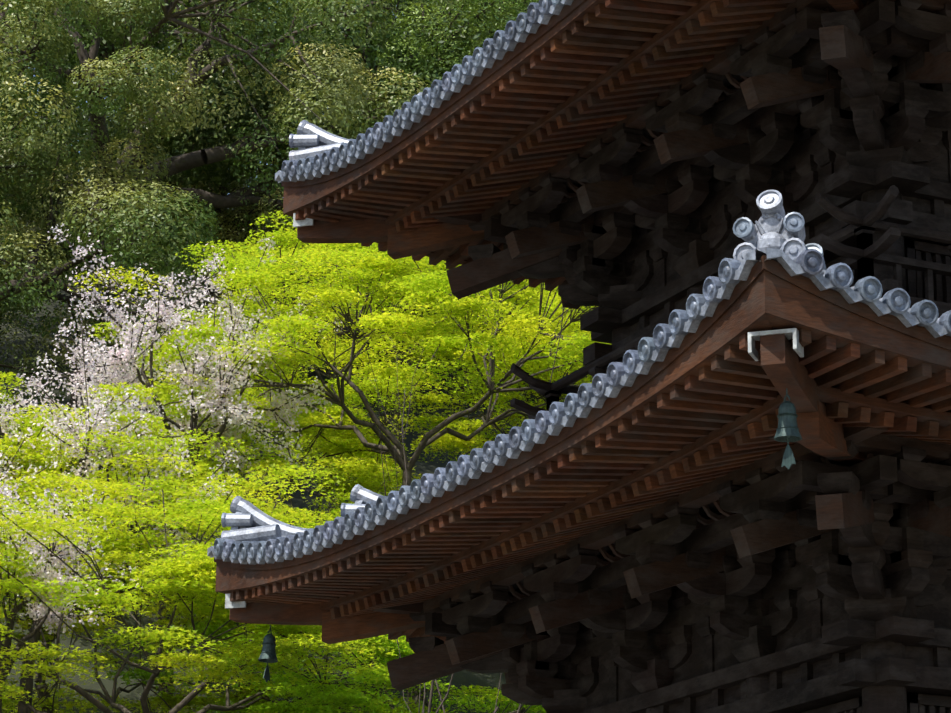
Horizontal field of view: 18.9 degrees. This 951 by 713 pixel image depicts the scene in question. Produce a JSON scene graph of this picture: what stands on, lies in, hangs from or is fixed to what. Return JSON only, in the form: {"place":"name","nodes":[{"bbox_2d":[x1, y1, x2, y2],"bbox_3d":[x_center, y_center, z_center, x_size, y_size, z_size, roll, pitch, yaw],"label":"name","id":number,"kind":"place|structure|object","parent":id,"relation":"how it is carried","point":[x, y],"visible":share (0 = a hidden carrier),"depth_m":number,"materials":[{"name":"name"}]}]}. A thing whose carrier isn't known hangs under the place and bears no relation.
{"place":"outdoors","nodes":[
{"label":"outdoors","id":0,"kind":"place"},
{"bbox_2d":[0,0,228,142],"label":"tree","id":1,"kind":"object","parent":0,"point":[2,13],"depth_m":106.67,"materials":[{"name":"green plant"}]},
{"bbox_2d":[24,0,428,216],"label":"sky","id":2,"kind":"structure","parent":0,"point":[428,0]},
{"bbox_2d":[0,197,592,712],"bbox_3d":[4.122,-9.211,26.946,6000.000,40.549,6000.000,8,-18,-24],"label":"terrain","id":3,"kind":"structure","parent":0,"point":[460,677],"depth_m":74.70,"materials":[{"name":"green plant"}]},
{"bbox_2d":[0,452,142,712],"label":"cherry tree","id":4,"kind":"object","parent":3,"relation":"on","point":[42,609],"depth_m":44.67,"materials":[{"name":"white plant"}]},
{"bbox_2d":[0,296,240,712],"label":"cherry tree","id":5,"kind":"object","parent":3,"relation":"on","point":[101,426],"depth_m":48.89,"materials":[{"name":"white plant"}]},
{"bbox_2d":[0,44,264,404],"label":"evergreen tree","id":6,"kind":"object","parent":3,"relation":"on","point":[32,151],"depth_m":69.14,"materials":[{"name":"green plant"}]},
{"bbox_2d":[0,371,292,712],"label":"maple tree","id":7,"kind":"object","parent":3,"relation":"on","point":[8,442],"depth_m":49.18,"materials":[{"name":"green plant"}]},
{"bbox_2d":[1,223,341,712],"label":"cherry tree","id":8,"kind":"object","parent":3,"relation":"on","point":[132,376],"depth_m":52.81,"materials":[{"name":"white plant"}]},
{"bbox_2d":[20,0,387,201],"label":"tree","id":9,"kind":"object","parent":3,"relation":"on","point":[169,47],"depth_m":105.37,"materials":[{"name":"green plant"}]},
{"bbox_2d":[0,367,422,669],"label":"maple tree","id":10,"kind":"object","parent":3,"relation":"on","point":[312,417],"depth_m":57.54,"materials":[{"name":"green plant"}]},
{"bbox_2d":[0,0,469,464],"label":"evergreen tree","id":11,"kind":"object","parent":3,"relation":"on","point":[27,10],"depth_m":70.84,"materials":[{"name":"green plant"}]},
{"bbox_2d":[66,1,417,388],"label":"evergreen tree","id":12,"kind":"object","parent":3,"relation":"on","point":[264,163],"depth_m":81.84,"materials":[{"name":"green plant"}]},
{"bbox_2d":[0,462,509,712],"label":"tree","id":13,"kind":"object","parent":3,"relation":"on","point":[202,564],"depth_m":43.82,"materials":[{"name":"green plant"}]},
{"bbox_2d":[0,0,519,386],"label":"tree","id":14,"kind":"object","parent":3,"relation":"on","point":[217,174],"depth_m":77.60,"materials":[{"name":"green plant"}]},
{"bbox_2d":[73,0,521,169],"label":"tree","id":15,"kind":"object","parent":3,"relation":"on","point":[307,34],"depth_m":105.79,"materials":[{"name":"green plant"}]},
{"bbox_2d":[96,579,546,712],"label":"tree","id":16,"kind":"object","parent":3,"relation":"on","point":[338,698],"depth_m":47.43,"materials":[{"name":"green plant"}]},
{"bbox_2d":[67,210,611,707],"bbox_3d":[-0.802,2.867,54.425,12.898,11.924,12.916,8,-18,-24],"label":"maple tree","id":17,"kind":"object","parent":3,"relation":"on","point":[409,283],"depth_m":53.89,"materials":[{"name":"green plant"}]},
{"bbox_2d":[156,0,538,409],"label":"green tree","id":18,"kind":"object","parent":3,"relation":"on","point":[477,44],"depth_m":80.62,"materials":[{"name":"green plant"}]},
{"bbox_2d":[195,228,586,486],"bbox_3d":[-1.437,1.589,62.609,9.590,11.117,8.837,8,-18,-24],"label":"maple tree","id":19,"kind":"object","parent":3,"relation":"on","point":[340,246],"depth_m":63.61,"materials":[{"name":"green plant"}]},
{"bbox_2d":[229,0,595,402],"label":"tree","id":20,"kind":"object","parent":3,"relation":"on","point":[452,42],"depth_m":81.77,"materials":[{"name":"green plant"}]},
{"bbox_2d":[360,0,502,48],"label":"tree","id":21,"kind":"object","parent":3,"relation":"on","point":[406,13],"depth_m":113.55,"materials":[{"name":"green plant"}]},
{"bbox_2d":[347,2,556,399],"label":"green tree","id":22,"kind":"object","parent":3,"relation":"on","point":[458,59],"depth_m":86.66,"materials":[{"name":"green plant"}]},
{"bbox_2d":[334,281,596,462],"bbox_3d":[3.345,3.034,60.352,11.930,10.696,10.619,8,-18,-24],"label":"maple tree","id":23,"kind":"object","parent":3,"relation":"on","point":[454,441],"depth_m":60.42,"materials":[{"name":"green plant"}]},
{"bbox_2d":[366,306,592,712],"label":"tree","id":24,"kind":"object","parent":3,"relation":"on","point":[445,697],"visible":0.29,"depth_m":30.47,"materials":[{"name":"brown plant"}]},
{"bbox_3d":[3.949,7.345,22.035,10.356,4.408,10.356,8,-18,-24],"label":"pagoda","id":25,"kind":"object","parent":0,"visible":0},
{"bbox_2d":[225,213,803,608],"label":"metal rafter caps","id":26,"kind":"object","parent":25,"relation":"on","point":[790,334],"visible":0.52,"depth_m":17.84,"materials":[{"name":"metal"}]},
{"bbox_2d":[214,255,950,712],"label":"roof eaves","id":27,"kind":"object","parent":25,"relation":"on","point":[586,565],"visible":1,"depth_m":20.76,"materials":[{"name":"brown wood"}]},
{"bbox_2d":[258,625,277,681],"bbox_3d":[-1.853,2.659,25.544,0.179,0.525,0.176,-5,-20,24],"label":"wind bell","id":28,"kind":"object","parent":27,"relation":"attached to","point":[268,654],"visible":1,"depth_m":25.51,"materials":[{"name":"teal metal"}]},
{"bbox_2d":[207,190,950,564],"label":"pagoda roof tiles","id":29,"kind":"object","parent":27,"relation":"on","point":[253,536],"visible":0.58,"depth_m":19.36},
{"bbox_2d":[281,0,950,523],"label":"pagoda","id":30,"kind":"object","parent":27,"relation":"on","point":[623,164],"visible":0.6,"depth_m":22.88,"materials":[{"name":"brown wood"}]},
{"bbox_2d":[275,0,572,182],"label":"pagoda roof tiles","id":31,"kind":"object","parent":30,"relation":"on","point":[319,152],"visible":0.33,"depth_m":24.16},
{"bbox_2d":[774,388,801,468],"bbox_3d":[1.967,0.456,17.981,0.179,0.525,0.176,12,-19,-37],"label":"wind bell","id":32,"kind":"object","parent":27,"relation":"attached to","point":[787,429],"visible":1,"depth_m":17.95,"materials":[{"name":"teal metal"}]}
]}

